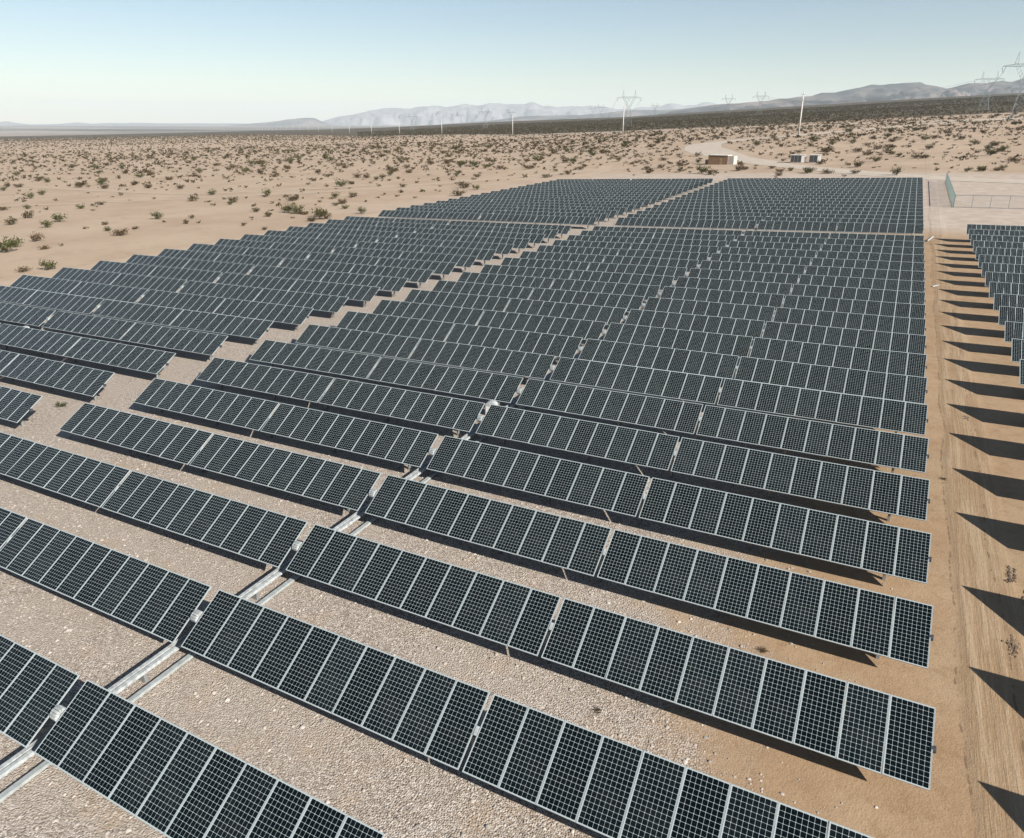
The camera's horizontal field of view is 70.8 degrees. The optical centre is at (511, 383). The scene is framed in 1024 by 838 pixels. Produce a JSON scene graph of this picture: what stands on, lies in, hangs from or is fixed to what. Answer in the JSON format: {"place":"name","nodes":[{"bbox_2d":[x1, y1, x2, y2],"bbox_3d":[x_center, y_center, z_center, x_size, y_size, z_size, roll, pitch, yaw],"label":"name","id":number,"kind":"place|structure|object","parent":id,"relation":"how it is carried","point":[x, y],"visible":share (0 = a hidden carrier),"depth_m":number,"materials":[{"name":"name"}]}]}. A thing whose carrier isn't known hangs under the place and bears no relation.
{"place":"outdoors","nodes":[
{"label":"outdoors","id":0,"kind":"place"},
{"bbox_2d":[0,121,241,124],"bbox_3d":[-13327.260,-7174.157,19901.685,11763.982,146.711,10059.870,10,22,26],"label":"mesas","id":1,"kind":"structure","parent":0,"point":[14,123],"depth_m":20427.52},
{"bbox_2d":[0,184,370,193],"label":"dirt track","id":2,"kind":"structure","parent":0,"point":[166,193],"depth_m":220.22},
{"bbox_2d":[229,118,332,125],"bbox_3d":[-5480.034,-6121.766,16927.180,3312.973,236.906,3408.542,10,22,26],"label":"hill","id":3,"kind":"structure","parent":0,"point":[304,122],"depth_m":16518.08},
{"bbox_2d":[0,166,611,285],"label":"dirt track","id":4,"kind":"structure","parent":0,"point":[48,275],"depth_m":109.53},
{"bbox_2d":[0,164,675,206],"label":"dirt track","id":5,"kind":"structure","parent":0,"point":[339,190],"depth_m":207.62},
{"bbox_2d":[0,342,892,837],"bbox_3d":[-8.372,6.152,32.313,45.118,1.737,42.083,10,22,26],"label":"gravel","id":6,"kind":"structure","parent":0,"point":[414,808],"depth_m":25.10,"materials":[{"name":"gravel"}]},
{"bbox_2d":[0,93,1023,837],"bbox_3d":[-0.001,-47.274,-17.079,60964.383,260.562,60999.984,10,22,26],"label":"desert ground","id":7,"kind":"structure","parent":0,"point":[968,683],"depth_m":30.50,"materials":[{"name":"sand"}]},
{"bbox_2d":[0,386,42,425],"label":"solar tracker row","id":8,"kind":"object","parent":7,"relation":"on","point":[16,406],"visible":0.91,"depth_m":43.63,"materials":[{"name":"grey"}]},
{"bbox_2d":[0,350,113,400],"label":"solar tracker row","id":9,"kind":"object","parent":7,"relation":"on","point":[78,379],"visible":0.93,"depth_m":49.20,"materials":[{"name":"grey"}]},
{"bbox_2d":[0,323,175,377],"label":"solar tracker row","id":10,"kind":"object","parent":7,"relation":"on","point":[137,358],"visible":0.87,"depth_m":54.70,"materials":[{"name":"grey"}]},
{"bbox_2d":[0,302,227,359],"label":"solar tracker row","id":11,"kind":"object","parent":7,"relation":"on","point":[204,343],"visible":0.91,"depth_m":60.05,"materials":[{"name":"grey"}]},
{"bbox_2d":[0,285,273,343],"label":"solar tracker row","id":12,"kind":"object","parent":7,"relation":"on","point":[214,323],"visible":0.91,"depth_m":65.34,"materials":[{"name":"grey"}]},
{"bbox_2d":[9,275,313,329],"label":"solar tracker row","id":13,"kind":"object","parent":7,"relation":"on","point":[295,315],"visible":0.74,"depth_m":70.05,"materials":[{"name":"grey"}]},
{"bbox_2d":[0,634,391,837],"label":"solar tracker row","id":14,"kind":"object","parent":7,"relation":"on","point":[168,779],"visible":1,"depth_m":18.39,"materials":[{"name":"grey"}]},
{"bbox_2d":[52,267,348,316],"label":"solar tracker row","id":15,"kind":"object","parent":7,"relation":"on","point":[327,303],"visible":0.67,"depth_m":74.11,"materials":[{"name":"grey"}]},
{"bbox_2d":[90,260,379,305],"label":"solar tracker row","id":16,"kind":"object","parent":7,"relation":"on","point":[359,292],"visible":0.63,"depth_m":78.04,"materials":[{"name":"grey"}]},
{"bbox_2d":[125,254,408,296],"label":"solar tracker row","id":17,"kind":"object","parent":7,"relation":"on","point":[393,284],"visible":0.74,"depth_m":82.03,"materials":[{"name":"grey"}]},
{"bbox_2d":[0,381,559,802],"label":"cable tray","id":18,"kind":"object","parent":7,"relation":"on","point":[21,782],"visible":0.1,"depth_m":23.20,"materials":[{"name":"metal"}]},
{"bbox_2d":[158,249,433,287],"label":"solar tracker row","id":19,"kind":"object","parent":7,"relation":"on","point":[419,276],"visible":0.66,"depth_m":85.89,"materials":[{"name":"grey"}]},
{"bbox_2d":[187,243,456,279],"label":"solar tracker row","id":20,"kind":"object","parent":7,"relation":"on","point":[443,268],"visible":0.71,"depth_m":89.92,"materials":[{"name":"grey"}]},
{"bbox_2d":[0,286,674,778],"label":"drive linkage","id":21,"kind":"object","parent":7,"relation":"on","point":[24,754],"visible":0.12,"depth_m":23.84,"materials":[{"name":"white paint"}]},
{"bbox_2d":[214,238,477,271],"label":"solar tracker row","id":22,"kind":"object","parent":7,"relation":"on","point":[464,261],"visible":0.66,"depth_m":93.80,"materials":[{"name":"grey"}]},
{"bbox_2d":[240,234,496,264],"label":"solar tracker row","id":23,"kind":"object","parent":7,"relation":"on","point":[484,255],"visible":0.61,"depth_m":97.69,"materials":[{"name":"grey"}]},
{"bbox_2d":[264,230,513,258],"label":"solar tracker row","id":24,"kind":"object","parent":7,"relation":"on","point":[502,249],"visible":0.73,"depth_m":101.62,"materials":[{"name":"grey"}]},
{"bbox_2d":[286,226,529,252],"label":"solar tracker row","id":25,"kind":"object","parent":7,"relation":"on","point":[519,243],"visible":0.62,"depth_m":105.52,"materials":[{"name":"grey"}]},
{"bbox_2d":[306,223,544,247],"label":"solar tracker row","id":26,"kind":"object","parent":7,"relation":"on","point":[536,238],"visible":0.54,"depth_m":109.43,"materials":[{"name":"grey"}]},
{"bbox_2d":[0,507,873,837],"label":"solar tracker row","id":27,"kind":"object","parent":7,"relation":"on","point":[604,785],"visible":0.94,"depth_m":19.96,"materials":[{"name":"grey"}]},
{"bbox_2d":[326,219,558,242],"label":"solar tracker row","id":28,"kind":"object","parent":7,"relation":"on","point":[550,233],"visible":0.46,"depth_m":113.49,"materials":[{"name":"grey"}]},
{"bbox_2d":[344,216,570,237],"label":"solar tracker row","id":29,"kind":"object","parent":7,"relation":"on","point":[563,229],"visible":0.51,"depth_m":117.18,"materials":[{"name":"grey"}]},
{"bbox_2d":[0,432,936,790],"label":"solar tracker row","id":30,"kind":"object","parent":7,"relation":"on","point":[690,672],"visible":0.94,"depth_m":23.15,"materials":[{"name":"grey"}]},
{"bbox_2d":[377,210,596,228],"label":"solar tracker row","id":31,"kind":"object","parent":7,"relation":"on","point":[512,218],"visible":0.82,"depth_m":126.28,"materials":[{"name":"grey"}]},
{"bbox_2d":[59,403,933,668],"bbox_3d":[-6.263,5.421,32.123,43.518,3.427,1.817,10,22,26],"label":"solar tracker row","id":32,"kind":"object","parent":7,"relation":"on","point":[691,575],"visible":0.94,"depth_m":27.61,"materials":[{"name":"grey"}]},
{"bbox_2d":[396,207,606,224],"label":"solar tracker row","id":33,"kind":"object","parent":7,"relation":"on","point":[601,216],"visible":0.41,"depth_m":129.84,"materials":[{"name":"grey"}]},
{"bbox_2d":[0,94,1023,245],"bbox_3d":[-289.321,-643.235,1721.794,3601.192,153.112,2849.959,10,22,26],"label":"desert scrub","id":34,"kind":"object","parent":7,"relation":"on","point":[672,119],"visible":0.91,"depth_m":617.84,"materials":[{"name":"green plant"}]},
{"bbox_2d":[410,205,616,221],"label":"solar tracker row","id":35,"kind":"object","parent":7,"relation":"on","point":[611,213],"visible":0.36,"depth_m":133.56,"materials":[{"name":"grey"}]},
{"bbox_2d":[423,203,625,217],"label":"solar tracker row","id":36,"kind":"object","parent":7,"relation":"on","point":[620,210],"visible":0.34,"depth_m":137.85,"materials":[{"name":"grey"}]},
{"bbox_2d":[134,378,931,583],"bbox_3d":[-4.062,3.955,36.002,43.518,3.428,1.800,10,22,26],"label":"solar tracker row","id":37,"kind":"object","parent":7,"relation":"on","point":[759,522],"visible":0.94,"depth_m":31.92,"materials":[{"name":"grey"}]},
{"bbox_2d":[436,201,634,214],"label":"solar tracker row","id":38,"kind":"object","parent":7,"relation":"on","point":[629,208],"visible":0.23,"depth_m":141.30,"materials":[{"name":"grey"}]},
{"bbox_2d":[448,199,642,211],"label":"solar tracker row","id":39,"kind":"object","parent":7,"relation":"on","point":[638,205],"visible":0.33,"depth_m":145.61,"materials":[{"name":"grey"}]},
{"bbox_2d":[459,197,650,208],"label":"solar tracker row","id":40,"kind":"object","parent":7,"relation":"on","point":[646,202],"visible":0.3,"depth_m":149.03,"materials":[{"name":"grey"}]},
{"bbox_2d":[196,357,929,521],"bbox_3d":[-1.860,2.492,39.884,43.518,3.419,1.809,10,22,26],"label":"solar tracker row","id":41,"kind":"object","parent":7,"relation":"on","point":[884,491],"visible":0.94,"depth_m":36.17,"materials":[{"name":"grey"}]},
{"bbox_2d":[470,195,657,202],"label":"solar tracker row","id":42,"kind":"object","parent":7,"relation":"on","point":[653,200],"visible":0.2,"depth_m":153.50,"materials":[{"name":"grey"}]},
{"bbox_2d":[480,193,663,200],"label":"solar tracker row","id":43,"kind":"object","parent":7,"relation":"on","point":[660,198],"visible":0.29,"depth_m":157.23,"materials":[{"name":"grey"}]},
{"bbox_2d":[490,191,670,201],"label":"solar tracker row","id":44,"kind":"object","parent":7,"relation":"on","point":[666,195],"visible":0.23,"depth_m":161.13,"materials":[{"name":"grey"}]},
{"bbox_2d":[500,189,676,195],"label":"solar tracker row","id":45,"kind":"object","parent":7,"relation":"on","point":[673,192],"visible":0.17,"depth_m":164.99,"materials":[{"name":"grey"}]},
{"bbox_2d":[249,340,928,472],"bbox_3d":[0.341,1.027,43.765,43.518,3.416,1.816,10,22,26],"label":"solar tracker row","id":46,"kind":"object","parent":7,"relation":"on","point":[713,421],"visible":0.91,"depth_m":40.32,"materials":[{"name":"grey"}]},
{"bbox_2d":[509,188,682,193],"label":"solar tracker row","id":47,"kind":"object","parent":7,"relation":"on","point":[679,190],"visible":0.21,"depth_m":168.43,"materials":[{"name":"grey"}]},
{"bbox_2d":[518,186,688,194],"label":"solar tracker row","id":48,"kind":"object","parent":7,"relation":"on","point":[685,189],"visible":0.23,"depth_m":174.09,"materials":[{"name":"grey"}]},
{"bbox_2d":[526,185,693,192],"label":"solar tracker row","id":49,"kind":"object","parent":7,"relation":"on","point":[691,187],"visible":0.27,"depth_m":174.88,"materials":[{"name":"grey"}]},
{"bbox_2d":[295,324,927,435],"bbox_3d":[2.542,-0.449,47.640,43.518,3.437,1.795,10,22,26],"label":"solar tracker row","id":50,"kind":"object","parent":7,"relation":"on","point":[871,412],"visible":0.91,"depth_m":44.45,"materials":[{"name":"grey"}]},
{"bbox_2d":[534,183,698,190],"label":"solar tracker row","id":51,"kind":"object","parent":7,"relation":"on","point":[694,184],"visible":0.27,"depth_m":181.27,"materials":[{"name":"grey"}]},
{"bbox_2d":[542,181,703,189],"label":"solar tracker row","id":52,"kind":"object","parent":7,"relation":"on","point":[701,184],"visible":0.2,"depth_m":183.67,"materials":[{"name":"grey"}]},
{"bbox_2d":[549,180,708,187],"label":"solar tracker row","id":53,"kind":"object","parent":7,"relation":"on","point":[660,181],"visible":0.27,"depth_m":189.24,"materials":[{"name":"grey"}]},
{"bbox_2d":[336,311,927,403],"bbox_3d":[4.744,-1.910,51.523,43.518,3.452,1.814,10,22,26],"label":"solar tracker row","id":54,"kind":"object","parent":7,"relation":"on","point":[836,380],"visible":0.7,"depth_m":48.53,"materials":[{"name":"grey"}]},
{"bbox_2d":[557,178,712,182],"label":"solar tracker row","id":55,"kind":"object","parent":7,"relation":"on","point":[710,180],"visible":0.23,"depth_m":191.64,"materials":[{"name":"grey"}]},
{"bbox_2d":[372,299,926,376],"bbox_3d":[6.945,-3.386,55.399,43.518,3.523,1.803,10,22,26],"label":"solar tracker row","id":56,"kind":"object","parent":7,"relation":"on","point":[895,362],"visible":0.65,"depth_m":52.52,"materials":[{"name":"grey"}]},
{"bbox_2d":[404,289,926,353],"bbox_3d":[9.147,-4.844,59.282,43.518,3.556,1.800,10,22,26],"label":"solar tracker row","id":57,"kind":"object","parent":7,"relation":"on","point":[899,342],"visible":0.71,"depth_m":56.70,"materials":[{"name":"grey"}]},
{"bbox_2d":[432,280,925,334],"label":"solar tracker row","id":58,"kind":"object","parent":7,"relation":"on","point":[916,326],"visible":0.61,"depth_m":60.68,"materials":[{"name":"grey"}]},
{"bbox_2d":[457,272,925,318],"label":"solar tracker row","id":59,"kind":"object","parent":7,"relation":"on","point":[817,303],"visible":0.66,"depth_m":64.70,"materials":[{"name":"grey"}]},
{"bbox_2d":[480,264,925,306],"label":"solar tracker row","id":60,"kind":"object","parent":7,"relation":"on","point":[910,297],"visible":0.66,"depth_m":68.79,"materials":[{"name":"grey"}]},
{"bbox_2d":[501,257,924,292],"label":"solar tracker row","id":61,"kind":"object","parent":7,"relation":"on","point":[866,283],"visible":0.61,"depth_m":72.80,"materials":[{"name":"grey"}]},
{"bbox_2d":[705,154,737,164],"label":"block shed","id":62,"kind":"structure","parent":7,"relation":"on","point":[714,159],"depth_m":252.99,"materials":[{"name":"brown concrete"}]},
{"bbox_2d":[519,251,924,284],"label":"solar tracker row","id":63,"kind":"object","parent":7,"relation":"on","point":[819,270],"visible":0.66,"depth_m":76.70,"materials":[{"name":"grey"}]},
{"bbox_2d":[536,245,924,272],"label":"solar tracker row","id":64,"kind":"object","parent":7,"relation":"on","point":[853,263],"visible":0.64,"depth_m":80.86,"materials":[{"name":"grey"}]},
{"bbox_2d":[552,240,924,266],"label":"solar tracker row","id":65,"kind":"object","parent":7,"relation":"on","point":[710,250],"visible":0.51,"depth_m":84.62,"materials":[{"name":"grey"}]},
{"bbox_2d":[566,235,924,255],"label":"solar tracker row","id":66,"kind":"object","parent":7,"relation":"on","point":[835,247],"visible":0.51,"depth_m":88.56,"materials":[{"name":"grey"}]},
{"bbox_2d":[580,230,923,248],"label":"solar tracker row","id":67,"kind":"object","parent":7,"relation":"on","point":[821,241],"visible":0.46,"depth_m":92.70,"materials":[{"name":"grey"}]},
{"bbox_2d":[592,226,923,244],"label":"solar tracker row","id":68,"kind":"object","parent":7,"relation":"on","point":[736,233],"visible":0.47,"depth_m":96.61,"materials":[{"name":"grey"}]},
{"bbox_2d":[615,217,923,234],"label":"solar tracker row","id":69,"kind":"object","parent":7,"relation":"on","point":[802,226],"visible":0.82,"depth_m":105.09,"materials":[{"name":"grey"}]},
{"bbox_2d":[627,214,923,228],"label":"solar tracker row","id":70,"kind":"object","parent":7,"relation":"on","point":[837,220],"visible":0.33,"depth_m":109.59,"materials":[{"name":"grey"}]},
{"bbox_2d":[636,211,923,222],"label":"solar tracker row","id":71,"kind":"object","parent":7,"relation":"on","point":[840,216],"visible":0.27,"depth_m":113.28,"materials":[{"name":"grey"}]},
{"bbox_2d":[645,208,923,217],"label":"solar tracker row","id":72,"kind":"object","parent":7,"relation":"on","point":[768,211],"visible":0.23,"depth_m":117.19,"materials":[{"name":"grey"}]},
{"bbox_2d":[653,205,923,214],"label":"solar tracker row","id":73,"kind":"object","parent":7,"relation":"on","point":[773,208],"visible":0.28,"depth_m":121.18,"materials":[{"name":"grey"}]},
{"bbox_2d":[660,202,922,210],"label":"solar tracker row","id":74,"kind":"object","parent":7,"relation":"on","point":[796,205],"visible":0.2,"depth_m":125.23,"materials":[{"name":"grey"}]},
{"bbox_2d":[668,199,922,206],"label":"solar tracker row","id":75,"kind":"object","parent":7,"relation":"on","point":[879,203],"visible":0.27,"depth_m":128.90,"materials":[{"name":"grey"}]},
{"bbox_2d":[675,197,922,203],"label":"solar tracker row","id":76,"kind":"object","parent":7,"relation":"on","point":[805,199],"visible":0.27,"depth_m":132.84,"materials":[{"name":"grey"}]},
{"bbox_2d":[681,195,922,200],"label":"solar tracker row","id":77,"kind":"object","parent":7,"relation":"on","point":[848,197],"visible":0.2,"depth_m":137.05,"materials":[{"name":"grey"}]},
{"bbox_2d":[687,192,922,198],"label":"solar tracker row","id":78,"kind":"object","parent":7,"relation":"on","point":[838,194],"visible":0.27,"depth_m":139.89,"materials":[{"name":"grey"}]},
{"bbox_2d":[693,190,922,195],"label":"solar tracker row","id":79,"kind":"object","parent":7,"relation":"on","point":[797,192],"visible":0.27,"depth_m":145.29,"materials":[{"name":"grey"}]},
{"bbox_2d":[699,188,922,192],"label":"solar tracker row","id":80,"kind":"object","parent":7,"relation":"on","point":[800,190],"visible":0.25,"depth_m":148.76,"materials":[{"name":"grey"}]},
{"bbox_2d":[704,187,922,190],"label":"solar tracker row","id":81,"kind":"object","parent":7,"relation":"on","point":[804,188],"visible":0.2,"depth_m":151.91,"materials":[{"name":"grey"}]},
{"bbox_2d":[709,185,922,188],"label":"solar tracker row","id":82,"kind":"object","parent":7,"relation":"on","point":[807,186],"visible":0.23,"depth_m":156.59,"materials":[{"name":"grey"}]},
{"bbox_2d":[714,183,922,186],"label":"solar tracker row","id":83,"kind":"object","parent":7,"relation":"on","point":[809,184],"visible":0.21,"depth_m":160.55,"materials":[{"name":"grey"}]},
{"bbox_2d":[719,181,922,184],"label":"solar tracker row","id":84,"kind":"object","parent":7,"relation":"on","point":[812,182],"visible":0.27,"depth_m":164.46,"materials":[{"name":"grey"}]},
{"bbox_2d":[723,179,922,182],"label":"solar tracker row","id":85,"kind":"object","parent":7,"relation":"on","point":[815,180],"visible":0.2,"depth_m":166.21,"materials":[{"name":"grey"}]},
{"bbox_2d":[727,177,922,180],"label":"solar tracker row","id":86,"kind":"object","parent":7,"relation":"on","point":[906,178],"visible":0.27,"depth_m":174.44,"materials":[{"name":"grey"}]},
{"bbox_2d":[953,195,1023,208],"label":"chain link fence","id":87,"kind":"object","parent":7,"relation":"on","point":[976,199],"visible":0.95,"depth_m":124.21,"materials":[{"name":"metal"}]},
{"bbox_2d":[966,224,1023,233],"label":"solar tracker row","id":88,"kind":"object","parent":7,"relation":"on","point":[995,227],"visible":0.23,"depth_m":92.38,"materials":[{"name":"grey"}]},
{"bbox_2d":[968,229,1023,239],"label":"solar tracker row","id":89,"kind":"object","parent":7,"relation":"on","point":[995,232],"visible":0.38,"depth_m":88.62,"materials":[{"name":"grey"}]},
{"bbox_2d":[970,234,1023,245],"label":"solar tracker row","id":90,"kind":"object","parent":7,"relation":"on","point":[998,238],"visible":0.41,"depth_m":84.84,"materials":[{"name":"grey"}]},
{"bbox_2d":[973,240,1023,251],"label":"solar tracker row","id":91,"kind":"object","parent":7,"relation":"on","point":[1002,244],"visible":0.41,"depth_m":81.02,"materials":[{"name":"grey"}]},
{"bbox_2d":[975,247,1023,259],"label":"solar tracker row","id":92,"kind":"object","parent":7,"relation":"on","point":[999,251],"visible":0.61,"depth_m":77.26,"materials":[{"name":"grey"}]},
{"bbox_2d":[978,254,1023,267],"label":"solar tracker row","id":93,"kind":"object","parent":7,"relation":"on","point":[1001,259],"visible":0.52,"depth_m":73.47,"materials":[{"name":"grey"}]},
{"bbox_2d":[981,262,1023,276],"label":"solar tracker row","id":94,"kind":"object","parent":7,"relation":"on","point":[1002,267],"visible":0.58,"depth_m":69.66,"materials":[{"name":"grey"}]},
{"bbox_2d":[985,272,1023,286],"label":"solar tracker row","id":95,"kind":"object","parent":7,"relation":"on","point":[1004,277],"visible":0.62,"depth_m":65.87,"materials":[{"name":"grey"}]},
{"bbox_2d":[989,282,1023,297],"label":"solar tracker row","id":96,"kind":"object","parent":7,"relation":"on","point":[1007,288],"visible":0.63,"depth_m":62.06,"materials":[{"name":"grey"}]},
{"bbox_2d":[993,293,1023,310],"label":"solar tracker row","id":97,"kind":"object","parent":7,"relation":"on","point":[1009,300],"visible":0.65,"depth_m":58.26,"materials":[{"name":"grey"}]},
{"bbox_2d":[998,306,1023,325],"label":"solar tracker row","id":98,"kind":"object","parent":7,"relation":"on","point":[1012,314],"visible":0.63,"depth_m":54.46,"materials":[{"name":"grey"}]},
{"bbox_2d":[1004,321,1023,342],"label":"solar tracker row","id":99,"kind":"object","parent":7,"relation":"on","point":[1014,330],"visible":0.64,"depth_m":50.65,"materials":[{"name":"grey"}]},
{"bbox_2d":[1011,338,1023,361],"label":"solar tracker row","id":100,"kind":"object","parent":7,"relation":"on","point":[1017,352],"visible":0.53,"depth_m":46.84,"materials":[{"name":"grey"}]},
{"bbox_2d":[0,0,1023,123],"label":"sky","id":101,"kind":"structure","parent":0,"point":[62,61],"materials":[{"name":"blue"}]},
{"bbox_2d":[322,102,716,124],"bbox_3d":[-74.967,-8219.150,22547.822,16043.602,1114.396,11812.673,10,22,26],"label":"mountain range","id":102,"kind":"structure","parent":0,"point":[430,115],"depth_m":21574.97,"materials":[{"name":"stone"}]},
{"bbox_2d":[442,109,680,124],"bbox_3d":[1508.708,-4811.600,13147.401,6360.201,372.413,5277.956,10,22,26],"label":"mountain range","id":103,"kind":"structure","parent":0,"point":[613,114],"depth_m":12943.20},
{"bbox_2d":[372,118,1023,135],"bbox_3d":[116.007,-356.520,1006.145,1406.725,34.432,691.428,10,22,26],"label":"dirt road","id":104,"kind":"structure","parent":0,"point":[772,126],"depth_m":587.95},
{"bbox_2d":[657,78,1023,114],"bbox_3d":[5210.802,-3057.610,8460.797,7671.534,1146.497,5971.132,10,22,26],"label":"mountain range","id":105,"kind":"structure","parent":0,"point":[868,93],"depth_m":8024.66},
{"bbox_2d":[684,119,1023,183],"bbox_3d":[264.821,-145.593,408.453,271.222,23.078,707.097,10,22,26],"label":"access road","id":106,"kind":"structure","parent":0,"point":[708,148],"depth_m":248.14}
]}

